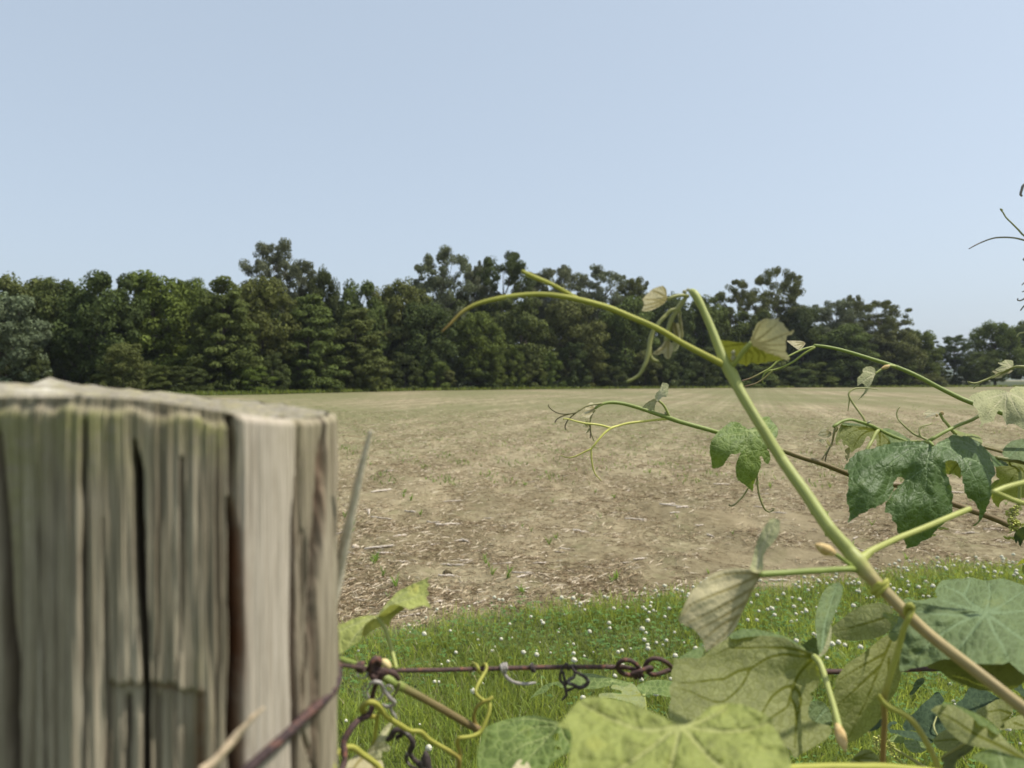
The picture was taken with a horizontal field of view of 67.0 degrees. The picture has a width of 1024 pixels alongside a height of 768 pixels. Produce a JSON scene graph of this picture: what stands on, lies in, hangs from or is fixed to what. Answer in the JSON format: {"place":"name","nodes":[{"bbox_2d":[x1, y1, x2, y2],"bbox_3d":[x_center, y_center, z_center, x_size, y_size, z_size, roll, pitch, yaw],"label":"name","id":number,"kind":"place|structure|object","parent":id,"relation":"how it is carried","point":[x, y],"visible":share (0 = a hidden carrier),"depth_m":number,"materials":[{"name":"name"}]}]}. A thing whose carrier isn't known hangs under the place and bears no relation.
{"place":"outdoors","nodes":[
{"label":"outdoors","id":0,"kind":"place"},
{"bbox_2d":[0,0,1023,367],"label":"sky","id":1,"kind":"structure","parent":0,"point":[863,148],"materials":[{"name":"blue"}]},
{"bbox_2d":[96,381,1023,394],"bbox_3d":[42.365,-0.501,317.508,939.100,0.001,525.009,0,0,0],"label":"woodland floor","id":2,"kind":"structure","parent":0,"point":[1012,383],"depth_m":206.81,"materials":[{"name":"green soil"}]},
{"bbox_2d":[0,291,54,383],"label":"woodland tree","id":3,"kind":"object","parent":2,"relation":"on","point":[37,334],"visible":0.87,"depth_m":62.45,"materials":[{"name":"green plant"}]},
{"bbox_2d":[0,271,59,367],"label":"woodland tree","id":4,"kind":"object","parent":2,"relation":"on","point":[13,287],"visible":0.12,"depth_m":74.14,"materials":[{"name":"green plant"}]},
{"bbox_2d":[14,344,52,383],"bbox_3d":[-38.904,-1.027,63.158,2.722,4.372,2.550,0,0,-4],"label":"woodland shrub","id":5,"kind":"object","parent":2,"relation":"on","point":[37,364],"visible":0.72,"depth_m":62.59,"materials":[{"name":"green plant"}]},
{"bbox_2d":[27,276,99,383],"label":"woodland tree","id":6,"kind":"object","parent":2,"relation":"on","point":[46,298],"visible":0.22,"depth_m":72.06,"materials":[{"name":"green plant"}]},
{"bbox_2d":[49,269,154,384],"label":"woodland tree","id":7,"kind":"object","parent":2,"relation":"on","point":[83,362],"visible":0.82,"depth_m":68.96,"materials":[{"name":"green plant"}]},
{"bbox_2d":[84,366,129,388],"bbox_3d":[-33.590,-0.224,64.215,3.388,2.659,3.174,0,0,-27],"label":"woodland shrub","id":8,"kind":"object","parent":2,"relation":"on","point":[97,377],"visible":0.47,"depth_m":63.96,"materials":[{"name":"green plant"}]},
{"bbox_2d":[96,342,152,390],"bbox_3d":[-32.640,-1.147,64.820,4.593,4.783,4.063,0,0,-30],"label":"woodland shrub","id":9,"kind":"object","parent":2,"relation":"on","point":[124,350],"visible":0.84,"depth_m":64.04,"materials":[{"name":"green plant"}]},
{"bbox_2d":[117,365,161,390],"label":"woodland shrub","id":10,"kind":"object","parent":2,"relation":"on","point":[131,377],"visible":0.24,"depth_m":67.91,"materials":[{"name":"green plant"}]},
{"bbox_2d":[103,269,208,387],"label":"woodland tree","id":11,"kind":"object","parent":2,"relation":"on","point":[160,298],"visible":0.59,"depth_m":73.48,"materials":[{"name":"green plant"}]},
{"bbox_2d":[143,365,185,391],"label":"woodland shrub","id":12,"kind":"object","parent":2,"relation":"on","point":[160,374],"visible":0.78,"depth_m":66.86,"materials":[{"name":"green plant"}]},
{"bbox_2d":[159,366,211,394],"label":"woodland shrub","id":13,"kind":"object","parent":2,"relation":"on","point":[189,377],"visible":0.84,"depth_m":67.64,"materials":[{"name":"green plant"}]},
{"bbox_2d":[160,276,221,370],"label":"woodland tree","id":14,"kind":"object","parent":2,"relation":"on","point":[202,291],"visible":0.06,"depth_m":82.96,"materials":[{"name":"green plant"}]},
{"bbox_2d":[180,275,267,391],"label":"woodland tree","id":15,"kind":"object","parent":2,"relation":"on","point":[228,302],"visible":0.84,"depth_m":71.32,"materials":[{"name":"green plant"}]},
{"bbox_2d":[230,367,278,393],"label":"woodland shrub","id":16,"kind":"object","parent":2,"relation":"on","point":[247,376],"visible":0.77,"depth_m":71.42,"materials":[{"name":"green plant"}]},
{"bbox_2d":[224,276,302,384],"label":"woodland tree","id":17,"kind":"object","parent":2,"relation":"on","point":[260,298],"visible":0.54,"depth_m":79.68,"materials":[{"name":"green plant"}]},
{"bbox_2d":[259,352,290,391],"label":"woodland shrub","id":18,"kind":"object","parent":2,"relation":"on","point":[282,372],"visible":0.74,"depth_m":75.21,"materials":[{"name":"green plant"}]},
{"bbox_2d":[238,237,317,329],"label":"woodland tree","id":19,"kind":"object","parent":2,"relation":"on","point":[278,260],"visible":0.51,"depth_m":91.84,"materials":[{"name":"green plant"}]},
{"bbox_2d":[283,259,316,325],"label":"woodland tree","id":20,"kind":"object","parent":2,"relation":"on","point":[301,278],"visible":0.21,"depth_m":95.30,"materials":[{"name":"green plant"}]},
{"bbox_2d":[286,366,318,391],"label":"woodland shrub","id":21,"kind":"object","parent":2,"relation":"on","point":[296,375],"visible":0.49,"depth_m":80.31,"materials":[{"name":"green plant"}]},
{"bbox_2d":[268,293,349,391],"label":"woodland tree","id":22,"kind":"object","parent":2,"relation":"on","point":[313,315],"visible":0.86,"depth_m":81.02,"materials":[{"name":"green plant"}]},
{"bbox_2d":[303,264,342,361],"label":"woodland tree","id":23,"kind":"object","parent":2,"relation":"on","point":[323,282],"visible":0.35,"depth_m":95.82,"materials":[{"name":"green plant"}]},
{"bbox_2d":[324,308,394,390],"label":"woodland tree","id":24,"kind":"object","parent":2,"relation":"on","point":[361,326],"visible":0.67,"depth_m":87.48,"materials":[{"name":"green plant"}]},
{"bbox_2d":[335,347,383,391],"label":"woodland shrub","id":25,"kind":"object","parent":2,"relation":"on","point":[358,356],"visible":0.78,"depth_m":85.98,"materials":[{"name":"green plant"}]},
{"bbox_2d":[329,278,390,379],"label":"woodland tree","id":26,"kind":"object","parent":2,"relation":"on","point":[351,295],"visible":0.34,"depth_m":97.81,"materials":[{"name":"green plant"}]},
{"bbox_2d":[366,283,401,380],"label":"woodland tree","id":27,"kind":"object","parent":2,"relation":"on","point":[376,293],"visible":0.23,"depth_m":100.19,"materials":[{"name":"green plant"}]},
{"bbox_2d":[386,352,426,389],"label":"woodland shrub","id":28,"kind":"object","parent":2,"relation":"on","point":[402,373],"visible":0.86,"depth_m":95.50,"materials":[{"name":"green plant"}]},
{"bbox_2d":[380,278,438,383],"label":"woodland tree","id":29,"kind":"object","parent":2,"relation":"on","point":[407,292],"visible":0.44,"depth_m":100.55,"materials":[{"name":"green plant"}]},
{"bbox_2d":[388,300,458,386],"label":"woodland tree","id":30,"kind":"object","parent":2,"relation":"on","point":[435,316],"visible":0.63,"depth_m":99.24,"materials":[{"name":"green plant"}]},
{"bbox_2d":[413,352,450,390],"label":"woodland shrub","id":31,"kind":"object","parent":2,"relation":"on","point":[430,381],"visible":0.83,"depth_m":97.65,"materials":[{"name":"green plant"}]},
{"bbox_2d":[405,244,476,339],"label":"woodland tree","id":32,"kind":"object","parent":2,"relation":"on","point":[437,284],"visible":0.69,"depth_m":112.53,"materials":[{"name":"green plant"}]},
{"bbox_2d":[449,359,499,389],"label":"woodland shrub","id":33,"kind":"object","parent":2,"relation":"on","point":[466,371],"visible":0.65,"depth_m":103.47,"materials":[{"name":"green plant"}]},
{"bbox_2d":[457,260,492,312],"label":"woodland tree","id":34,"kind":"object","parent":2,"relation":"on","point":[469,275],"visible":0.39,"depth_m":119.92,"materials":[{"name":"green plant"}]},
{"bbox_2d":[452,311,507,385],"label":"woodland tree","id":35,"kind":"object","parent":2,"relation":"on","point":[471,328],"visible":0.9,"depth_m":103.99,"materials":[{"name":"green plant"}]},
{"bbox_2d":[453,291,515,370],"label":"woodland tree","id":36,"kind":"object","parent":2,"relation":"on","point":[491,308],"visible":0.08,"depth_m":119.28,"materials":[{"name":"green plant"}]},
{"bbox_2d":[478,359,507,389],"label":"woodland shrub","id":37,"kind":"object","parent":2,"relation":"on","point":[494,370],"visible":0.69,"depth_m":104.65,"materials":[{"name":"green plant"}]},
{"bbox_2d":[469,250,536,386],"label":"woodland tree","id":38,"kind":"object","parent":2,"relation":"on","point":[512,267],"visible":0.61,"depth_m":120.96,"materials":[{"name":"green plant"}]},
{"bbox_2d":[500,344,528,388],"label":"woodland shrub","id":39,"kind":"object","parent":2,"relation":"on","point":[509,352],"visible":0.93,"depth_m":108.42,"materials":[{"name":"green plant"}]},
{"bbox_2d":[485,297,560,383],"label":"woodland tree","id":40,"kind":"object","parent":2,"relation":"on","point":[517,322],"visible":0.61,"depth_m":112.49,"materials":[{"name":"green plant"}]},
{"bbox_2d":[512,353,547,388],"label":"woodland shrub","id":41,"kind":"object","parent":2,"relation":"on","point":[530,375],"visible":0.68,"depth_m":110.01,"materials":[{"name":"green plant"}]},
{"bbox_2d":[520,268,557,320],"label":"woodland tree","id":42,"kind":"object","parent":2,"relation":"on","point":[537,288],"visible":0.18,"depth_m":127.16,"materials":[{"name":"green plant"}]},
{"bbox_2d":[537,351,565,387],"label":"woodland shrub","id":43,"kind":"object","parent":2,"relation":"on","point":[551,378],"visible":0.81,"depth_m":111.88,"materials":[{"name":"green plant"}]},
{"bbox_2d":[533,264,590,382],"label":"woodland tree","id":44,"kind":"object","parent":2,"relation":"on","point":[564,273],"visible":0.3,"depth_m":126.57,"materials":[{"name":"green plant"}]},
{"bbox_2d":[555,342,593,388],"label":"woodland shrub","id":45,"kind":"object","parent":2,"relation":"on","point":[565,353],"visible":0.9,"depth_m":114.27,"materials":[{"name":"green plant"}]},
{"bbox_2d":[541,298,610,385],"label":"woodland tree","id":46,"kind":"object","parent":2,"relation":"on","point":[565,316],"visible":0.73,"depth_m":116.50,"materials":[{"name":"green plant"}]},
{"bbox_2d":[576,344,613,387],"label":"woodland shrub","id":47,"kind":"object","parent":2,"relation":"on","point":[597,364],"visible":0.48,"depth_m":116.91,"materials":[{"name":"green plant"}]},
{"bbox_2d":[168,384,1023,394],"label":"margin grass","id":48,"kind":"structure","parent":2,"relation":"on","point":[288,391],"depth_m":100.12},
{"bbox_2d":[567,263,629,331],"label":"woodland tree","id":49,"kind":"object","parent":2,"relation":"on","point":[598,274],"visible":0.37,"depth_m":130.41,"materials":[{"name":"green plant"}]},
{"bbox_2d":[594,365,631,388],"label":"woodland shrub","id":50,"kind":"object","parent":2,"relation":"on","point":[616,372],"visible":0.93,"depth_m":116.32,"materials":[{"name":"green plant"}]},
{"bbox_2d":[594,295,660,385],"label":"woodland tree","id":51,"kind":"object","parent":2,"relation":"on","point":[623,335],"visible":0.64,"depth_m":121.57,"materials":[{"name":"green plant"}]},
{"bbox_2d":[608,274,648,329],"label":"woodland tree","id":52,"kind":"object","parent":2,"relation":"on","point":[636,288],"visible":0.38,"depth_m":135.34,"materials":[{"name":"green plant"}]},
{"bbox_2d":[627,350,661,387],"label":"woodland shrub","id":53,"kind":"object","parent":2,"relation":"on","point":[641,355],"visible":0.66,"depth_m":120.11,"materials":[{"name":"green plant"}]},
{"bbox_2d":[643,345,683,387],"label":"woodland shrub","id":54,"kind":"object","parent":2,"relation":"on","point":[665,362],"visible":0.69,"depth_m":121.07,"materials":[{"name":"green plant"}]},
{"bbox_2d":[633,291,696,380],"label":"woodland tree","id":55,"kind":"object","parent":2,"relation":"on","point":[659,312],"visible":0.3,"depth_m":127.69,"materials":[{"name":"green plant"}]},
{"bbox_2d":[662,346,700,386],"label":"woodland shrub","id":56,"kind":"object","parent":2,"relation":"on","point":[688,372],"visible":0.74,"depth_m":123.62,"materials":[{"name":"green plant"}]},
{"bbox_2d":[676,294,733,378],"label":"woodland tree","id":57,"kind":"object","parent":2,"relation":"on","point":[719,316],"visible":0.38,"depth_m":132.85,"materials":[{"name":"green plant"}]},
{"bbox_2d":[688,347,725,387],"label":"woodland shrub","id":58,"kind":"object","parent":2,"relation":"on","point":[708,380],"visible":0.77,"depth_m":124.64,"materials":[{"name":"green plant"}]},
{"bbox_2d":[712,363,753,386],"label":"woodland shrub","id":59,"kind":"object","parent":2,"relation":"on","point":[741,372],"visible":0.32,"depth_m":127.72,"materials":[{"name":"green plant"}]},
{"bbox_2d":[715,278,766,340],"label":"woodland tree","id":60,"kind":"object","parent":2,"relation":"on","point":[738,298],"visible":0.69,"depth_m":138.35,"materials":[{"name":"green plant"}]},
{"bbox_2d":[721,362,778,387],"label":"woodland shrub","id":61,"kind":"object","parent":2,"relation":"on","point":[763,368],"visible":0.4,"depth_m":127.39,"materials":[{"name":"green plant"}]},
{"bbox_2d":[723,309,789,385],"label":"woodland tree","id":62,"kind":"object","parent":2,"relation":"on","point":[745,327],"visible":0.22,"depth_m":133.38,"materials":[{"name":"green plant"}]},
{"bbox_2d":[756,360,792,386],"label":"woodland shrub","id":63,"kind":"object","parent":2,"relation":"on","point":[783,380],"visible":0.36,"depth_m":130.54,"materials":[{"name":"green plant"}]},
{"bbox_2d":[754,266,805,326],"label":"woodland tree","id":64,"kind":"object","parent":2,"relation":"on","point":[794,291],"visible":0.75,"depth_m":140.89,"materials":[{"name":"green plant"}]},
{"bbox_2d":[777,366,818,387],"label":"woodland shrub","id":65,"kind":"object","parent":2,"relation":"on","point":[795,376],"visible":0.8,"depth_m":130.97,"materials":[{"name":"green plant"}]},
{"bbox_2d":[780,302,830,380],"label":"woodland tree","id":66,"kind":"object","parent":2,"relation":"on","point":[807,333],"visible":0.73,"depth_m":138.62,"materials":[{"name":"green plant"}]},
{"bbox_2d":[793,362,840,387],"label":"woodland shrub","id":67,"kind":"object","parent":2,"relation":"on","point":[816,367],"visible":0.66,"depth_m":133.26,"materials":[{"name":"green plant"}]},
{"bbox_2d":[800,323,880,381],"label":"woodland tree","id":68,"kind":"object","parent":2,"relation":"on","point":[842,336],"visible":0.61,"depth_m":136.64,"materials":[{"name":"green plant"}]},
{"bbox_2d":[812,299,874,345],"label":"woodland tree","id":69,"kind":"object","parent":2,"relation":"on","point":[825,314],"visible":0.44,"depth_m":144.28,"materials":[{"name":"green plant"}]},
{"bbox_2d":[825,342,881,386],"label":"woodland shrub","id":70,"kind":"object","parent":2,"relation":"on","point":[858,367],"visible":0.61,"depth_m":134.49,"materials":[{"name":"green plant"}]},
{"bbox_2d":[838,295,870,331],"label":"woodland tree","id":71,"kind":"object","parent":2,"relation":"on","point":[858,305],"visible":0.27,"depth_m":148.71,"materials":[{"name":"green plant"}]},
{"bbox_2d":[863,367,897,386],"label":"woodland shrub","id":72,"kind":"object","parent":2,"relation":"on","point":[885,378],"visible":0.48,"depth_m":138.29,"materials":[{"name":"green plant"}]},
{"bbox_2d":[856,299,913,382],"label":"woodland tree","id":73,"kind":"object","parent":2,"relation":"on","point":[887,323],"visible":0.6,"depth_m":146.61,"materials":[{"name":"green plant"}]},
{"bbox_2d":[866,328,928,382],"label":"woodland tree","id":74,"kind":"object","parent":2,"relation":"on","point":[894,346],"visible":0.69,"depth_m":141.79,"materials":[{"name":"green plant"}]},
{"bbox_2d":[880,354,926,385],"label":"woodland shrub","id":75,"kind":"object","parent":2,"relation":"on","point":[908,378],"visible":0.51,"depth_m":140.92,"materials":[{"name":"green plant"}]},
{"bbox_2d":[908,329,945,377],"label":"woodland tree","id":76,"kind":"object","parent":2,"relation":"on","point":[928,346],"visible":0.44,"depth_m":146.13,"materials":[{"name":"green plant"}]},
{"bbox_2d":[934,335,973,384],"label":"woodland tree","id":77,"kind":"object","parent":2,"relation":"on","point":[948,357],"visible":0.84,"depth_m":152.02,"materials":[{"name":"green plant"}]},
{"bbox_2d":[941,360,969,385],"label":"woodland shrub","id":78,"kind":"object","parent":2,"relation":"on","point":[952,380],"visible":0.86,"depth_m":151.52,"materials":[{"name":"green plant"}]},
{"bbox_2d":[957,351,1003,385],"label":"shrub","id":79,"kind":"object","parent":2,"relation":"on","point":[983,362],"visible":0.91,"depth_m":147.56,"materials":[{"name":"green plant"}]},
{"bbox_2d":[966,319,1023,385],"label":"woodland tree","id":80,"kind":"object","parent":2,"relation":"on","point":[1003,335],"visible":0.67,"depth_m":153.53,"materials":[{"name":"green plant"}]},
{"bbox_2d":[998,320,1023,379],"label":"woodland tree","id":81,"kind":"object","parent":2,"relation":"on","point":[1019,328],"visible":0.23,"depth_m":159.58,"materials":[{"name":"green plant"}]},
{"bbox_2d":[197,380,1023,767],"bbox_3d":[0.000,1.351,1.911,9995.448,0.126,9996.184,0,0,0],"label":"field","id":82,"kind":"structure","parent":0,"point":[875,402],"depth_m":9.11,"materials":[{"name":"soil"}]},
{"bbox_2d":[0,377,371,767],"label":"wooden post","id":83,"kind":"object","parent":82,"relation":"on","point":[172,565],"visible":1,"depth_m":0.27,"materials":[{"name":"grey wood"}]},
{"bbox_2d":[241,655,938,767],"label":"trellis wire","id":84,"kind":"object","parent":83,"relation":"attached to","point":[375,669],"visible":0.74,"depth_m":0.45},
{"bbox_2d":[356,672,396,719],"bbox_3d":[-0.078,0.182,0.454,0.020,0.032,0.021,0,0,14],"label":"dead tendril","id":85,"kind":"object","parent":84,"relation":"hanging from","point":[385,692],"visible":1,"depth_m":0.45},
{"bbox_2d":[334,577,571,767],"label":"vine shoot","id":86,"kind":"object","parent":84,"relation":"attached to","point":[524,742],"visible":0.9,"depth_m":0.48,"materials":[{"name":"green plant"}]},
{"bbox_2d":[386,726,432,767],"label":"dead tendril","id":87,"kind":"object","parent":86,"relation":"hanging from","point":[394,731],"visible":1,"depth_m":0.48,"materials":[{"name":"plant"}]},
{"bbox_2d":[559,663,589,700],"bbox_3d":[0.043,0.203,0.529,0.021,0.027,0.009,0,0,0],"label":"dead tendril","id":88,"kind":"object","parent":84,"relation":"hanging from","point":[574,685],"visible":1,"depth_m":0.53,"materials":[{"name":"plant"}]},
{"bbox_2d":[531,673,671,708],"bbox_3d":[0.096,0.329,0.778,0.136,0.079,0.111,0,0,44],"label":"vine shoot","id":89,"kind":"object","parent":84,"relation":"attached to","point":[632,693],"visible":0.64,"depth_m":0.77,"materials":[{"name":"green plant"}]},
{"bbox_2d":[557,582,929,767],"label":"vine shoot","id":90,"kind":"object","parent":84,"relation":"attached to","point":[741,698],"visible":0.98,"depth_m":0.50,"materials":[{"name":"green plant"}]},
{"bbox_2d":[441,270,1023,767],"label":"vine shoot","id":91,"kind":"object","parent":90,"relation":"attached to","point":[715,604],"visible":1,"depth_m":0.47,"materials":[{"name":"green plant"}]},
{"bbox_2d":[931,703,1023,767],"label":"vine shoot","id":92,"kind":"object","parent":90,"relation":"attached to","point":[969,729],"visible":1,"depth_m":0.44,"materials":[{"name":"green plant"}]},
{"bbox_2d":[548,383,1019,530],"bbox_3d":[0.440,0.195,0.875,0.813,0.393,0.048,0,0,-10],"label":"vine shoot","id":93,"kind":"object","parent":84,"relation":"attached to","point":[748,445],"visible":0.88,"depth_m":0.83,"materials":[{"name":"green plant"}]},
{"bbox_2d":[742,341,1023,429],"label":"vine shoot","id":94,"kind":"object","parent":84,"relation":"attached to","point":[988,405],"visible":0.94,"depth_m":0.84,"materials":[{"name":"green plant"}]},
{"bbox_2d":[967,360,1023,388],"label":"vine shoot","id":95,"kind":"object","parent":94,"relation":"attached to","point":[1007,366],"visible":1,"depth_m":0.90,"materials":[{"name":"green plant"}]},
{"bbox_2d":[832,578,1023,690],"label":"vine shoot","id":96,"kind":"object","parent":84,"relation":"attached to","point":[979,622],"visible":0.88,"depth_m":0.54,"materials":[{"name":"green plant"}]},
{"bbox_2d":[844,407,1023,573],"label":"vine shoot","id":97,"kind":"object","parent":84,"relation":"attached to","point":[921,494],"visible":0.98,"depth_m":0.79,"materials":[{"name":"green plant"}]},
{"bbox_2d":[815,387,910,460],"bbox_3d":[0.388,0.044,0.860,0.124,0.081,0.031,0,0,-17],"label":"vine shoot","id":98,"kind":"object","parent":97,"relation":"attached to","point":[852,436],"visible":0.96,"depth_m":0.85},
{"bbox_2d":[850,678,1023,766],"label":"vine shoot","id":99,"kind":"object","parent":84,"relation":"hanging from","point":[994,710],"visible":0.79,"depth_m":0.71,"materials":[{"name":"green plant"}]},
{"bbox_2d":[969,184,1023,336],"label":"vine shoot","id":100,"kind":"object","parent":84,"relation":"attached to","point":[1021,195],"visible":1,"depth_m":0.85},
{"bbox_2d":[238,394,1018,487],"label":"crop rows","id":101,"kind":"object","parent":82,"relation":"on","point":[607,445],"visible":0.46,"depth_m":14.45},
{"bbox_2d":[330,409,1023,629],"bbox_3d":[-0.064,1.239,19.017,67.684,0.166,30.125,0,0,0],"label":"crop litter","id":102,"kind":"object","parent":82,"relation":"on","point":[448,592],"visible":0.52,"depth_m":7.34,"materials":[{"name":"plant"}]},
{"bbox_2d":[341,554,1023,767],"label":"clover leaves","id":103,"kind":"object","parent":82,"relation":"on","point":[701,644],"visible":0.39,"depth_m":3.97,"materials":[{"name":"green plant"}]},
{"bbox_2d":[571,553,1023,704],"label":"clover bloom","id":104,"kind":"object","parent":82,"relation":"on","point":[674,655],"visible":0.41,"depth_m":4.33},
{"bbox_2d":[337,553,1023,767],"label":"grass","id":105,"kind":"structure","parent":0,"point":[526,707],"depth_m":3.63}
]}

